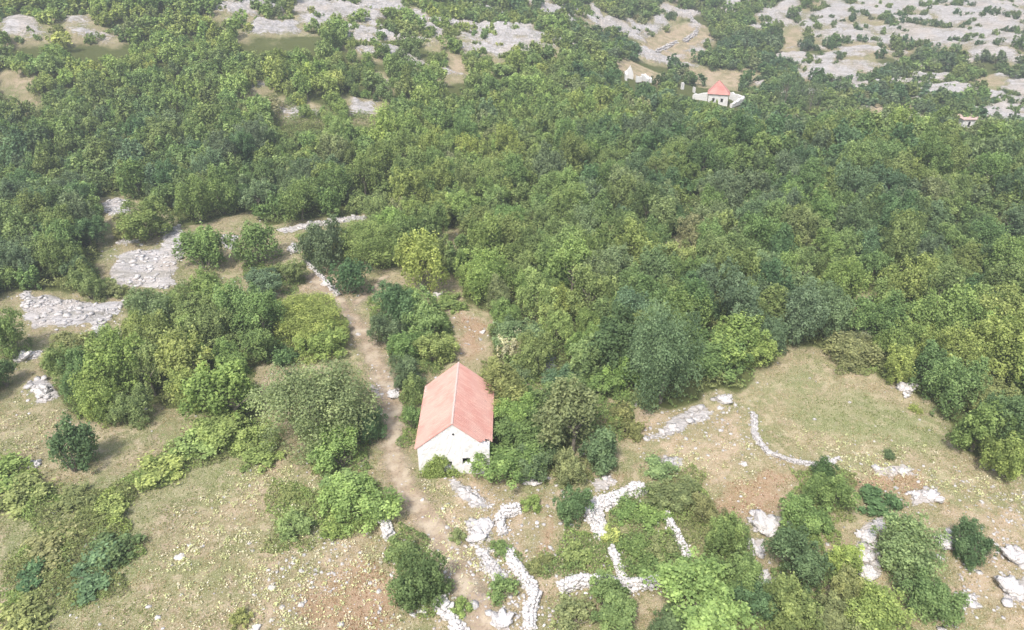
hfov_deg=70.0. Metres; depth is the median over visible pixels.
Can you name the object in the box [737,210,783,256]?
broadleaf tree
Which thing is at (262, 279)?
shrub
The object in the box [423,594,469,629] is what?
dry stone wall
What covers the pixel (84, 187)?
broadleaf tree
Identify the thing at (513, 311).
broadleaf tree
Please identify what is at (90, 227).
broadleaf tree
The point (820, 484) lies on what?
shrub
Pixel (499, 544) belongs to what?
shrub
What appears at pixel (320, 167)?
broadleaf tree
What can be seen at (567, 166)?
broadleaf tree
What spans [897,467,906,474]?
boulder
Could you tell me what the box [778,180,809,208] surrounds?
broadleaf tree
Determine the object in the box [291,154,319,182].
broadleaf tree
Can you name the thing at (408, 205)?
broadleaf tree
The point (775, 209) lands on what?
broadleaf tree
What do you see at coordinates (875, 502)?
shrub
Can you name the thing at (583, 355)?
broadleaf tree
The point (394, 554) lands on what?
shrub
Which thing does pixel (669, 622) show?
shrub
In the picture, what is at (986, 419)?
broadleaf tree
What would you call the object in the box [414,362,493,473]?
stone house
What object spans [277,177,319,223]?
broadleaf tree
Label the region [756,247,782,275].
broadleaf tree
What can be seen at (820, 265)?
broadleaf tree
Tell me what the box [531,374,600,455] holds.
broadleaf tree
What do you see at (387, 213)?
broadleaf tree
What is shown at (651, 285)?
broadleaf tree
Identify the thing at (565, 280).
broadleaf tree
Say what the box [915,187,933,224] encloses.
broadleaf tree
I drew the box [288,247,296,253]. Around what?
boulder
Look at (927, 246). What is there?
broadleaf tree
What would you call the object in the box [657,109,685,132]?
broadleaf tree
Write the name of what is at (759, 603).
shrub
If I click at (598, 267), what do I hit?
broadleaf tree
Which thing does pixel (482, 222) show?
broadleaf tree
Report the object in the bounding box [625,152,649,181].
broadleaf tree
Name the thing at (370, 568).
flowering herbs
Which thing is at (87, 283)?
shrub
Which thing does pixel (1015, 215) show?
broadleaf tree
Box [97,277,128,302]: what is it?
shrub
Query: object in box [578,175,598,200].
broadleaf tree
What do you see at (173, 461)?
shrub
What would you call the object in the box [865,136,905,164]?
broadleaf tree
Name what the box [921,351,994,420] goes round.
broadleaf tree
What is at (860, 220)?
broadleaf tree
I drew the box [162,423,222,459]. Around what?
shrub
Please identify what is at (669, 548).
shrub
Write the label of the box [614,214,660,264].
broadleaf tree
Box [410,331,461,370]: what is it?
shrub
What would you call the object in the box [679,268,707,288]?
broadleaf tree
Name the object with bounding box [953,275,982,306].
broadleaf tree
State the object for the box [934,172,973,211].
broadleaf tree
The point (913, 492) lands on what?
boulder
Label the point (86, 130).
woodland
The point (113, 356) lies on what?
broadleaf tree
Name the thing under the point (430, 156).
broadleaf tree
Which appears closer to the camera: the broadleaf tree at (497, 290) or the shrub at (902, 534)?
the shrub at (902, 534)
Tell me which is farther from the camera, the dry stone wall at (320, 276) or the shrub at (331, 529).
the dry stone wall at (320, 276)
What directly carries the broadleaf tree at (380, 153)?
on the ground at (264, 34)
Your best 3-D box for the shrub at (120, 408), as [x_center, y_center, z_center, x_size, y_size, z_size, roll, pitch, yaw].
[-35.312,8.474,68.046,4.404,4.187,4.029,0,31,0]
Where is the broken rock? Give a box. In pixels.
[18,198,1023,621]
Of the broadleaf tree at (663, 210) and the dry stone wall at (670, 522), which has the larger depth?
the broadleaf tree at (663, 210)
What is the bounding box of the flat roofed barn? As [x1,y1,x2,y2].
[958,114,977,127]
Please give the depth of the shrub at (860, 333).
79.38 m
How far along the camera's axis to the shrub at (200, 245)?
92.23 m
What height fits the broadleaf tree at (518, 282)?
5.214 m
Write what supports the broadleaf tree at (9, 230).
on the ground at (264, 34)
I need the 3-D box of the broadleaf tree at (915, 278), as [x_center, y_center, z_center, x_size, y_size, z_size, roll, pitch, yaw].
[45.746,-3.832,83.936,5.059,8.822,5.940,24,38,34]
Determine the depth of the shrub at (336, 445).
62.09 m
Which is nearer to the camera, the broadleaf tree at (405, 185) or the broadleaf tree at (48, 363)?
the broadleaf tree at (48, 363)
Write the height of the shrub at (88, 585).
2.229 m
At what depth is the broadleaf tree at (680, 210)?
101.99 m
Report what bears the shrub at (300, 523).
on the ground at (264, 34)
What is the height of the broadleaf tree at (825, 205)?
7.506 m
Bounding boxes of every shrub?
[0,306,33,361]
[0,357,19,389]
[0,438,33,492]
[0,466,71,520]
[0,580,69,629]
[2,556,48,596]
[8,506,94,585]
[38,327,94,370]
[41,411,100,472]
[46,476,101,516]
[52,533,129,607]
[64,267,106,301]
[64,365,121,428]
[80,527,151,575]
[91,489,134,520]
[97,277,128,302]
[104,382,156,429]
[111,210,145,239]
[127,440,193,494]
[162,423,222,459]
[171,221,227,272]
[187,406,270,454]
[224,217,282,266]
[227,603,255,629]
[232,437,289,475]
[243,265,282,297]
[265,335,305,368]
[269,290,344,348]
[269,505,319,544]
[273,258,310,284]
[275,484,304,503]
[291,214,349,274]
[291,318,348,360]
[305,416,358,473]
[312,460,366,501]
[314,506,357,543]
[316,470,408,536]
[324,318,350,342]
[325,255,376,296]
[332,225,349,254]
[339,214,404,271]
[350,402,388,445]
[366,310,405,349]
[370,279,420,329]
[383,533,422,568]
[386,323,427,359]
[386,352,426,389]
[386,546,454,620]
[398,372,425,406]
[401,283,452,339]
[402,285,421,298]
[402,403,420,428]
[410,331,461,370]
[431,289,472,313]
[446,527,466,545]
[448,593,474,619]
[463,435,546,489]
[479,566,524,609]
[486,533,514,564]
[490,311,545,351]
[493,382,536,422]
[493,402,564,458]
[495,328,523,360]
[500,358,544,383]
[511,325,553,378]
[514,443,557,485]
[519,491,544,513]
[520,547,558,577]
[534,372,585,406]
[541,363,587,384]
[545,583,600,629]
[552,446,586,489]
[552,482,595,528]
[558,536,595,571]
[577,425,619,479]
[580,363,621,402]
[586,568,638,629]
[598,519,623,543]
[602,350,653,401]
[602,400,648,445]
[607,492,640,526]
[608,529,652,559]
[617,382,668,410]
[626,550,661,587]
[633,499,676,534]
[639,449,684,482]
[642,532,678,562]
[643,474,701,512]
[646,602,689,629]
[678,327,753,385]
[684,491,728,530]
[704,506,749,559]
[714,543,763,602]
[730,578,781,625]
[742,334,782,369]
[776,490,834,536]
[801,470,861,511]
[803,589,867,629]
[809,455,839,479]
[821,327,887,373]
[821,561,866,609]
[824,324,878,343]
[824,540,865,578]
[842,577,919,629]
[851,479,912,522]
[865,507,957,594]
[883,342,920,384]
[883,446,900,459]
[896,564,973,629]
[908,401,924,413]
[950,513,1000,572]
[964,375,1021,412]
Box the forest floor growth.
[0,90,1023,472]
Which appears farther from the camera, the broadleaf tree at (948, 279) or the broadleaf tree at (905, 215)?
the broadleaf tree at (905, 215)
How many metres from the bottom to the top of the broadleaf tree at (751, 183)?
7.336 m
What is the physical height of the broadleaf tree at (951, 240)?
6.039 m
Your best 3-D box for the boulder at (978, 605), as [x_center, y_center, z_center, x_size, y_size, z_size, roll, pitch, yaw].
[32.239,20.158,51.498,1.289,0.634,1.272,0,31,0]
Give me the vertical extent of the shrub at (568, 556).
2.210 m
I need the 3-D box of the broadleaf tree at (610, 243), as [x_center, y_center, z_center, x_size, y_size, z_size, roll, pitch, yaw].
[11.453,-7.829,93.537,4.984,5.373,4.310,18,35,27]
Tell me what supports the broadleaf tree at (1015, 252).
on the ground at (264, 34)
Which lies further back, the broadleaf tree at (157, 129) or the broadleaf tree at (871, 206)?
the broadleaf tree at (157, 129)
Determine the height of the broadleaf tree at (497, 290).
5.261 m
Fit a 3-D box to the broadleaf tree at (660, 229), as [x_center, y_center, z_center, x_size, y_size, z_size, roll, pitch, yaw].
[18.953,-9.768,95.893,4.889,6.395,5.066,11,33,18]
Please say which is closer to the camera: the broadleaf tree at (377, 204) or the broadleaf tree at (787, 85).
the broadleaf tree at (377, 204)
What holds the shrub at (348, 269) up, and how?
on the ground at (264, 34)
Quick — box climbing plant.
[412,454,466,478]
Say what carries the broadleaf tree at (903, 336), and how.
on the ground at (264, 34)
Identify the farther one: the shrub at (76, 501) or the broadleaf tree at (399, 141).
the broadleaf tree at (399, 141)
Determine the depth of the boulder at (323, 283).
90.66 m
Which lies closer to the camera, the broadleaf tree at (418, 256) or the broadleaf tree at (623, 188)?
the broadleaf tree at (418, 256)
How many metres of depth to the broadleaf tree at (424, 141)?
119.65 m
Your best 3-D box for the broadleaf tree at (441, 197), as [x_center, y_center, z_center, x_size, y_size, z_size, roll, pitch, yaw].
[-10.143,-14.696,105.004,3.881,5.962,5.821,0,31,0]
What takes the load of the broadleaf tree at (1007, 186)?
on the ground at (264, 34)
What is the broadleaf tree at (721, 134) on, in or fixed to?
on the ground at (264, 34)
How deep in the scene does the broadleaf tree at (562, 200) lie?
98.95 m
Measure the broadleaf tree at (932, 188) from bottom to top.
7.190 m
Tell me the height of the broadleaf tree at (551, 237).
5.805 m
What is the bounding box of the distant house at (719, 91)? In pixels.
[707,80,729,106]
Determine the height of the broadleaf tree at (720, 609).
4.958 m
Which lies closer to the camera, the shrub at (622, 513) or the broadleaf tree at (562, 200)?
the shrub at (622, 513)
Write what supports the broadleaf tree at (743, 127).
on the ground at (264, 34)
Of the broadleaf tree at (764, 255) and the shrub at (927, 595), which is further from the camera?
the broadleaf tree at (764, 255)
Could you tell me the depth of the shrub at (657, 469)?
62.26 m
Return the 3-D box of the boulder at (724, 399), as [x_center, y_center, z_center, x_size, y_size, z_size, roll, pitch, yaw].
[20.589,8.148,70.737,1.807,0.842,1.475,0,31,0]
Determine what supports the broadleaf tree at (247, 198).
on the ground at (264, 34)
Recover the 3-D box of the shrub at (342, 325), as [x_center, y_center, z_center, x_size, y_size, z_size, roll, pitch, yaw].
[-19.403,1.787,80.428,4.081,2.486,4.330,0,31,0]
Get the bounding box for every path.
[303,273,499,629]
[352,274,389,305]
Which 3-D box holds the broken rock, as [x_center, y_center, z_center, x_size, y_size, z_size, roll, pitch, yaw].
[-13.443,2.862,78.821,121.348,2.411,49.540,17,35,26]
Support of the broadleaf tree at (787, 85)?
on the ground at (264, 34)
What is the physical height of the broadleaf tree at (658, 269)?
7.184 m
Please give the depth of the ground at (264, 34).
67.55 m
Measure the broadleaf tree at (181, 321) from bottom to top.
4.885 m
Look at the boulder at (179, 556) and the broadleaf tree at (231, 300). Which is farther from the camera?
the broadleaf tree at (231, 300)
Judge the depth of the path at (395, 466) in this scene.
62.30 m
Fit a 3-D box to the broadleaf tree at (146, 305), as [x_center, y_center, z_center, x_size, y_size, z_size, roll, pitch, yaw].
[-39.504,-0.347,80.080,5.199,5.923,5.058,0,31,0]
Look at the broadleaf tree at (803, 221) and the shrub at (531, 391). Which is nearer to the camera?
the shrub at (531, 391)
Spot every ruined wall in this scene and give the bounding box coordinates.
[692,92,707,100]
[729,92,744,107]
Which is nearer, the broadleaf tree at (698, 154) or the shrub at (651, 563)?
the shrub at (651, 563)
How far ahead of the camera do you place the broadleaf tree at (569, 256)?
84.99 m
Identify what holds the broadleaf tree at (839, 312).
on the ground at (264, 34)
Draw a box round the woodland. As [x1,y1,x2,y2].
[0,0,1023,439]
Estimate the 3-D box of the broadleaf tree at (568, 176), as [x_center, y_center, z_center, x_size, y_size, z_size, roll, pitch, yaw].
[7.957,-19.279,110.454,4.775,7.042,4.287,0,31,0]
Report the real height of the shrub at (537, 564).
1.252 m
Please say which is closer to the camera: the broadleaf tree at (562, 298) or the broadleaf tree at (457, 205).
the broadleaf tree at (562, 298)
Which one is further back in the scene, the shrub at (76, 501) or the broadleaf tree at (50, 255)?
the broadleaf tree at (50, 255)
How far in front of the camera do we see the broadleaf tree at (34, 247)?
90.16 m
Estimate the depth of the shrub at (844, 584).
50.34 m
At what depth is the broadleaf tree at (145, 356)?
70.11 m
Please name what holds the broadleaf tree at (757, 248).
on the ground at (264, 34)
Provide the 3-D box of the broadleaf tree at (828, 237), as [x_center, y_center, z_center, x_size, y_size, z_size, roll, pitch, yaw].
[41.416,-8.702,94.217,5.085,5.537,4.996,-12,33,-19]
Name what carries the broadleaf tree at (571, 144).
on the ground at (264, 34)
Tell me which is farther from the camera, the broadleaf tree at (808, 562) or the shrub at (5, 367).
the shrub at (5, 367)
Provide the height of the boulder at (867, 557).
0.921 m
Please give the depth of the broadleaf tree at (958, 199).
103.07 m
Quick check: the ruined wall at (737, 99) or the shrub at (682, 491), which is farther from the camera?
the ruined wall at (737, 99)
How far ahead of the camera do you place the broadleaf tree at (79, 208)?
98.19 m
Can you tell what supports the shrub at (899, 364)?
on the ground at (264, 34)
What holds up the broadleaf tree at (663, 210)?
on the ground at (264, 34)
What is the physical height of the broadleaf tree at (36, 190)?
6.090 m
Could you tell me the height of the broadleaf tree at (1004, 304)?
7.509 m
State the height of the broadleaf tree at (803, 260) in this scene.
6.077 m
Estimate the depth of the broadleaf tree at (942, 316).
76.79 m
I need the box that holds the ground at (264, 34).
[0,0,1023,629]
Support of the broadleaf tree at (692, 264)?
on the ground at (264, 34)
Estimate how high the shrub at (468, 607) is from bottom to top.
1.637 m
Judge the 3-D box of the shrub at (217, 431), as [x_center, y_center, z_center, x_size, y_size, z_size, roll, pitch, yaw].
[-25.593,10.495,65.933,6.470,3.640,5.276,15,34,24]
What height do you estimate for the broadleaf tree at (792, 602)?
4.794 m
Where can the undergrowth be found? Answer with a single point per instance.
(122, 483)
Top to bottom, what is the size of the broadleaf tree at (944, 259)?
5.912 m
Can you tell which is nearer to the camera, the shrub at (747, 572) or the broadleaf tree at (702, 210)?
the shrub at (747, 572)
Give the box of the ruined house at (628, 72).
[624,65,651,82]
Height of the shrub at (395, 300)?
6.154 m
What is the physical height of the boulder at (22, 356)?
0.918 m
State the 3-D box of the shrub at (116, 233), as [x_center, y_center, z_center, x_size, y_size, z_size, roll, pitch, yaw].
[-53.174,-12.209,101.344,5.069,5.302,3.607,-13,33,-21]
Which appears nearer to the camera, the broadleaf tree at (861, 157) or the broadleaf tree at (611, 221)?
the broadleaf tree at (611, 221)
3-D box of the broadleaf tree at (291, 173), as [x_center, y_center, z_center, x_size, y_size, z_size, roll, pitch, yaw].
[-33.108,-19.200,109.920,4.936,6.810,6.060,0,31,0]
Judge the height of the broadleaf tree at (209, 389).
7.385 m
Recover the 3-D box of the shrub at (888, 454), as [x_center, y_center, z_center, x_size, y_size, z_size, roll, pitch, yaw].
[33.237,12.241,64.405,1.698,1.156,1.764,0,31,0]
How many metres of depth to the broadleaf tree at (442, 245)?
92.37 m
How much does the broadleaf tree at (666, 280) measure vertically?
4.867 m
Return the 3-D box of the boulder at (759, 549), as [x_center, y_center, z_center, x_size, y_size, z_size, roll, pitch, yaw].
[18.572,17.715,55.828,1.262,1.048,1.932,-22,37,-32]
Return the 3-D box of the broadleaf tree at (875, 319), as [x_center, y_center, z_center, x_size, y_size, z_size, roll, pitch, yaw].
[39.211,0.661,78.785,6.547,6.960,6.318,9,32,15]
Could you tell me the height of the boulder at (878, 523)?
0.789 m
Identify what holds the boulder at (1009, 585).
on the ground at (264, 34)
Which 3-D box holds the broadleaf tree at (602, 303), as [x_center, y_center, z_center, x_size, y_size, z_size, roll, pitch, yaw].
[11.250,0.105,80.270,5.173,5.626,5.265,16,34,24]
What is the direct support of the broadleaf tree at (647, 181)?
on the ground at (264, 34)
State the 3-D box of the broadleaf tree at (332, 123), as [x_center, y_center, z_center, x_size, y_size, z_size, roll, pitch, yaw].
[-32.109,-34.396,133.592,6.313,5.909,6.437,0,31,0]
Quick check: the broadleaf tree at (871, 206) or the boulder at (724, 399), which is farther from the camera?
the broadleaf tree at (871, 206)
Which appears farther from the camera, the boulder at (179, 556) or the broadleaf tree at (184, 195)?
the broadleaf tree at (184, 195)
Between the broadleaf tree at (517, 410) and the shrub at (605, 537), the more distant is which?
the broadleaf tree at (517, 410)
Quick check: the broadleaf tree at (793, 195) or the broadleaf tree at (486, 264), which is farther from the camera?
the broadleaf tree at (793, 195)
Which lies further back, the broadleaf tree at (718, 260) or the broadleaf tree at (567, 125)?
the broadleaf tree at (567, 125)
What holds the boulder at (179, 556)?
on the ground at (264, 34)
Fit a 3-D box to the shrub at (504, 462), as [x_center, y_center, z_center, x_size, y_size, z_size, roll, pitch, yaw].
[-0.678,12.387,62.263,6.397,3.973,6.511,-26,40,-36]
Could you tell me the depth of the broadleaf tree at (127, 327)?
74.85 m
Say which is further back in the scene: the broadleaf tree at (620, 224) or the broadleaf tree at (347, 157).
the broadleaf tree at (347, 157)
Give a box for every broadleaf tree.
[0,175,41,203]
[0,197,43,243]
[0,237,39,278]
[1,232,37,271]
[6,168,46,188]
[10,184,46,221]
[13,185,51,203]
[18,233,67,278]
[28,182,70,211]
[29,214,81,246]
[34,225,87,276]
[37,203,76,239]
[39,340,88,382]
[48,170,89,189]
[53,179,92,205]
[55,343,84,404]
[56,188,95,233]
[64,213,110,249]
[76,327,157,395]
[81,321,123,373]
[112,194,176,244]
[120,308,152,347]
[120,336,166,396]
[122,285,172,329]
[127,308,191,385]
[142,114,183,150]
[151,152,192,188]
[151,290,182,321]
[153,324,216,397]
[160,362,205,414]
[167,311,211,339]
[168,288,215,322]
[172,173,217,222]
[176,353,254,428]
[182,302,237,348]
[186,146,224,175]
[186,268,223,314]
[186,330,208,367]
[202,124,237,167]
[205,162,239,216]
[209,273,270,344]
[209,336,247,367]
[214,284,247,329]
[227,127,257,165]
[229,287,287,335]
[232,114,268,155]
[234,326,278,363]
[235,178,275,210]
[243,355,386,467]
[246,154,276,186]
[275,163,305,196]
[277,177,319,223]
[290,155,322,170]
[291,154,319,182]
[307,159,339,185]
[313,159,352,204]
[316,130,352,167]
[320,109,352,135]
[322,132,354,158]
[339,141,357,166]
[343,151,384,195]
[357,193,389,218]
[365,138,398,176]
[369,99,397,142]
[369,205,407,234]
[385,124,415,165]
[385,210,418,253]
[388,162,431,209]
[390,145,429,188]
[392,227,450,292]
[394,105,432,140]
[397,192,424,216]
[408,128,439,165]
[410,199,448,237]
[419,142,454,172]
[421,155,453,190]
[423,233,452,270]
[428,190,453,231]
[436,131,456,155]
[444,183,481,222]
[452,150,480,197]
[453,107,480,143]
[453,132,484,158]
[455,262,478,297]
[457,204,493,232]
[464,243,507,305]
[467,210,503,247]
[467,210,508,261]
[472,175,510,204]
[473,155,493,176]
[477,353,530,407]
[479,186,504,209]
[480,158,504,190]
[484,271,510,310]
[487,296,522,332]
[490,200,524,242]
[491,261,508,285]
[492,390,539,435]
[493,119,524,156]
[494,211,538,248]
[497,151,528,190]
[499,239,538,271]
[503,250,536,285]
[503,265,538,298]
[515,225,550,268]
[516,266,562,322]
[524,197,564,232]
[528,168,566,203]
[531,139,571,196]
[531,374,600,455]
[533,222,582,270]
[534,233,558,271]
[534,301,566,326]
[538,260,575,290]
[538,306,576,347]
[541,268,555,288]
[542,209,581,236]
[544,147,573,172]
[546,181,592,202]
[546,232,592,290]
[549,181,584,223]
[549,281,580,318]
[550,165,579,186]
[552,113,580,152]
[559,130,589,167]
[560,224,584,237]
[563,321,599,357]
[564,262,619,323]
[566,329,615,388]
[570,250,600,290]
[571,197,601,234]
[573,188,614,220]
[575,305,602,333]
[577,222,616,255]
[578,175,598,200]
[581,244,625,297]
[585,300,652,385]
[590,148,622,169]
[590,232,621,255]
[592,291,622,318]
[594,283,623,315]
[595,207,635,230]
[596,158,625,187]
[598,242,635,276]
[603,171,638,212]
[607,315,632,354]
[608,206,641,250]
[609,162,644,194]
[613,284,651,319]
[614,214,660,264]
[615,260,647,304]
[618,177,651,209]
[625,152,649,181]
[625,288,706,420]
[627,177,664,223]
[627,309,649,328]
[628,271,667,313]
[635,240,685,286]
[637,546,761,629]
[642,214,675,261]
[643,146,678,176]
[645,165,683,200]
[647,150,680,175]
[647,179,679,216]
[648,192,679,242]
[653,141,684,159]
[653,237,696,272]
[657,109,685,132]
[657,274,683,289]
[658,173,680,201]
[658,202,695,234]
[660,270,712,326]
[663,148,702,186]
[663,277,717,334]
[663,294,694,348]
[664,253,687,282]
[667,341,694,384]
[675,212,707,252]
[679,139,693,164]
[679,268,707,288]
[682,253,707,281]
[686,137,716,174]
[693,199,731,233]
[694,213,726,236]
[695,213,735,261]
[696,259,720,295]
[697,122,737,152]
[697,226,735,262]
[699,182,729,211]
[704,287,721,320]
[707,146,736,169]
[707,166,745,213]
[710,248,736,273]
[710,306,771,368]
[716,253,763,334]
[717,242,766,289]
[720,278,758,318]
[726,225,760,255]
[729,109,761,146]
[733,195,768,229]
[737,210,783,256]
[739,166,773,194]
[740,282,794,326]
[745,243,769,278]
[747,229,768,249]
[750,188,782,203]
[750,272,783,317]
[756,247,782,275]
[757,254,800,294]
[758,313,793,355]
[761,195,791,226]
[761,519,835,592]
[762,571,826,629]
[766,186,802,211]
[768,221,798,258]
[770,66,802,103]
[772,261,826,297]
[773,148,807,184]
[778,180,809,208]
[778,247,801,277]
[780,200,819,244]
[781,274,830,345]
[785,243,823,276]
[787,225,806,250]
[789,142,817,167]
[795,203,819,230]
[798,153,827,193]
[802,72,824,109]
[802,252,827,277]
[810,183,838,225]
[811,225,844,263]
[812,279,855,338]
[820,254,873,303]
[827,257,861,294]
[828,225,864,261]
[829,186,858,219]
[834,154,877,201]
[838,199,878,236]
[840,139,883,172]
[846,289,910,349]
[851,220,885,261]
[858,247,896,283]
[862,195,886,221]
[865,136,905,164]
[869,159,910,196]
[869,185,918,235]
[869,276,906,303]
[871,316,927,356]
[876,307,934,337]
[879,228,902,253]
[881,146,915,183]
[881,252,941,302]
[882,208,931,259]
[884,214,922,273]
[900,194,930,231]
[906,265,942,300]
[907,163,947,181]
[907,339,960,396]
[908,231,948,263]
[909,278,977,344]
[912,319,941,354]
[915,124,954,174]
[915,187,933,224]
[915,226,954,263]
[917,173,955,206]
[918,259,966,308]
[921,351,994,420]
[924,197,944,225]
[925,244,973,277]
[927,189,963,223]
[930,221,979,255]
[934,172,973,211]
[937,133,971,176]
[937,316,995,375]
[943,172,985,199]
[944,396,1018,452]
[950,239,988,278]
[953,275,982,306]
[955,295,1003,327]
[965,389,1023,441]
[966,214,1013,249]
[967,282,998,308]
[968,150,1010,188]
[971,280,1023,343]
[971,306,1017,359]
[972,304,1023,390]
[978,242,1008,274]
[978,429,1023,481]
[980,256,1023,293]
[982,229,1023,274]
[993,166,1023,205]
[998,200,1023,239]
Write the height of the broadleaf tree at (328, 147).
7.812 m
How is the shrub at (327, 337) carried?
on the ground at (264, 34)
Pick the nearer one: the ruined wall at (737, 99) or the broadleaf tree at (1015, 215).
the broadleaf tree at (1015, 215)
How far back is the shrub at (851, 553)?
53.15 m
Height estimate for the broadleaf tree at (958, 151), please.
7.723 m
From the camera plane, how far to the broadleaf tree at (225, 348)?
73.91 m
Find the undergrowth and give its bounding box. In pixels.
[0,229,913,629]
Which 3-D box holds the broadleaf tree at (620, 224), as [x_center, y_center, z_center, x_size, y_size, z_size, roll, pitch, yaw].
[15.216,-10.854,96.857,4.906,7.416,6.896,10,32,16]
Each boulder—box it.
[13,349,32,361]
[27,459,41,467]
[33,384,52,398]
[174,553,184,559]
[252,624,260,629]
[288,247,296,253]
[320,280,329,286]
[387,389,399,398]
[465,529,487,542]
[472,517,494,532]
[490,607,513,628]
[528,479,541,485]
[544,362,555,371]
[715,394,732,403]
[746,509,780,536]
[747,538,765,556]
[756,569,769,579]
[854,528,876,543]
[857,549,874,563]
[857,563,879,581]
[870,519,885,531]
[896,381,915,391]
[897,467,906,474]
[903,391,910,397]
[910,489,919,495]
[922,488,944,502]
[936,535,952,549]
[962,592,982,607]
[994,574,1023,595]
[1000,544,1023,564]
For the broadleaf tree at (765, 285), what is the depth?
82.16 m
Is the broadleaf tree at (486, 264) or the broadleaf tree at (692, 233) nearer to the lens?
the broadleaf tree at (486, 264)
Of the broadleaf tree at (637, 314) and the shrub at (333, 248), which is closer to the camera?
the broadleaf tree at (637, 314)
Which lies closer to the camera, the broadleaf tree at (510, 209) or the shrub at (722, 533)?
the shrub at (722, 533)
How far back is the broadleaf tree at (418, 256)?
85.96 m
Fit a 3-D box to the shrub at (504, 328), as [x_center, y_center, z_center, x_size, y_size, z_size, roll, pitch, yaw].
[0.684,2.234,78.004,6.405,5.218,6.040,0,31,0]
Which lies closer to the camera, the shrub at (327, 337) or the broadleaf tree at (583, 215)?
the shrub at (327, 337)
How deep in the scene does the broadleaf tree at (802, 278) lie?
83.88 m
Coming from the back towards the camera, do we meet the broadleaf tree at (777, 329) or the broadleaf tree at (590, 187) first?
the broadleaf tree at (590, 187)
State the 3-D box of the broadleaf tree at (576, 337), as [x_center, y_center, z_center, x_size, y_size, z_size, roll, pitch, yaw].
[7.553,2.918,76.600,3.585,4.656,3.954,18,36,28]
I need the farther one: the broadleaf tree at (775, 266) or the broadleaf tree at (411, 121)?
the broadleaf tree at (411, 121)
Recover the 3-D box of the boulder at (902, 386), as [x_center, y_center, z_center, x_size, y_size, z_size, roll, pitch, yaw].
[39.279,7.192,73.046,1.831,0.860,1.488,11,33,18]
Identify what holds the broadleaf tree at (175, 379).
on the ground at (264, 34)
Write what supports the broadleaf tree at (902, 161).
on the ground at (264, 34)
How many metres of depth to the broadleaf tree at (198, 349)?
74.47 m
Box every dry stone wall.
[305,261,340,295]
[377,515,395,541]
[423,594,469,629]
[444,517,521,583]
[493,502,521,535]
[500,545,546,629]
[556,571,661,603]
[583,481,648,540]
[605,544,627,579]
[653,40,678,52]
[657,509,690,556]
[682,13,699,42]
[744,411,850,467]
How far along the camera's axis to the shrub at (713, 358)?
73.39 m
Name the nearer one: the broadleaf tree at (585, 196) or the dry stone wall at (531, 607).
the dry stone wall at (531, 607)
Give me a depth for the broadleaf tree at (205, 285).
83.94 m
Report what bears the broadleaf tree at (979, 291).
on the ground at (264, 34)
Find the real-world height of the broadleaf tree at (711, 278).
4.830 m
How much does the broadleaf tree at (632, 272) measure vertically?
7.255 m
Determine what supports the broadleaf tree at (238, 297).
on the ground at (264, 34)
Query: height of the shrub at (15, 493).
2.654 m
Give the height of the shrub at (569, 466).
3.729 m
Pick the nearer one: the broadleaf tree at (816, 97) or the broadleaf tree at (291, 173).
the broadleaf tree at (291, 173)
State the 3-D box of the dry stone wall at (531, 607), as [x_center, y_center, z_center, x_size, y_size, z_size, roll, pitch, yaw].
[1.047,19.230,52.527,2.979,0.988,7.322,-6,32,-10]
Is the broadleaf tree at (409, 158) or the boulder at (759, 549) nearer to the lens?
the boulder at (759, 549)
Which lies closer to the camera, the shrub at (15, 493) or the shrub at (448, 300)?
the shrub at (15, 493)
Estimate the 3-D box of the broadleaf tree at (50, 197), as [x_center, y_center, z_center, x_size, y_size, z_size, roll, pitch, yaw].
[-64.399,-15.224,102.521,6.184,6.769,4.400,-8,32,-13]
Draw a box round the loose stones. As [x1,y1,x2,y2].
[4,199,1023,629]
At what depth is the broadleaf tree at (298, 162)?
115.77 m
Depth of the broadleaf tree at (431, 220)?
98.06 m
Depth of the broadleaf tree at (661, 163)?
113.17 m
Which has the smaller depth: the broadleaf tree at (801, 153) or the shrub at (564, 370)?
the shrub at (564, 370)
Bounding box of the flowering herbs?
[0,401,1023,629]
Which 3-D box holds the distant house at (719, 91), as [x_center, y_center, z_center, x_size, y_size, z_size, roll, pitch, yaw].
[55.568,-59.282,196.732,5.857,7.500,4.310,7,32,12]
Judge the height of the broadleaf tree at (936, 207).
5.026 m
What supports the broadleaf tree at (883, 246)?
on the ground at (264, 34)
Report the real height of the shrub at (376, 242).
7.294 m
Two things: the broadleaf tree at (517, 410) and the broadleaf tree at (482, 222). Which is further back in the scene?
the broadleaf tree at (482, 222)
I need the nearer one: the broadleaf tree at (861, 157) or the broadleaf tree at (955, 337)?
the broadleaf tree at (955, 337)
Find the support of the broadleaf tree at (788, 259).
on the ground at (264, 34)
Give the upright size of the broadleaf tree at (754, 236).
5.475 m
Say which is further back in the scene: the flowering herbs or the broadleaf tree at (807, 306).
the broadleaf tree at (807, 306)
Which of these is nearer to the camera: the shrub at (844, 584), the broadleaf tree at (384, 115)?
the shrub at (844, 584)
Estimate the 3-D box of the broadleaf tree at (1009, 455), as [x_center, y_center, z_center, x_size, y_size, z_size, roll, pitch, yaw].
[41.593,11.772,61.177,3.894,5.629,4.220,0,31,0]
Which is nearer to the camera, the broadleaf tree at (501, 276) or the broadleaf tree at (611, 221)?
the broadleaf tree at (501, 276)
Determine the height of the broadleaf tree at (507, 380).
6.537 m
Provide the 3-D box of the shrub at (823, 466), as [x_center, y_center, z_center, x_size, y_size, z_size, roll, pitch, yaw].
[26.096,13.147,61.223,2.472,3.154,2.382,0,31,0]
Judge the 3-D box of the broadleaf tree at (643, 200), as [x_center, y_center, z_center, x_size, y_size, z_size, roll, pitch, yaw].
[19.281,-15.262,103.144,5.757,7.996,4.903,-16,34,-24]
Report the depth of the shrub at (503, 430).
63.93 m

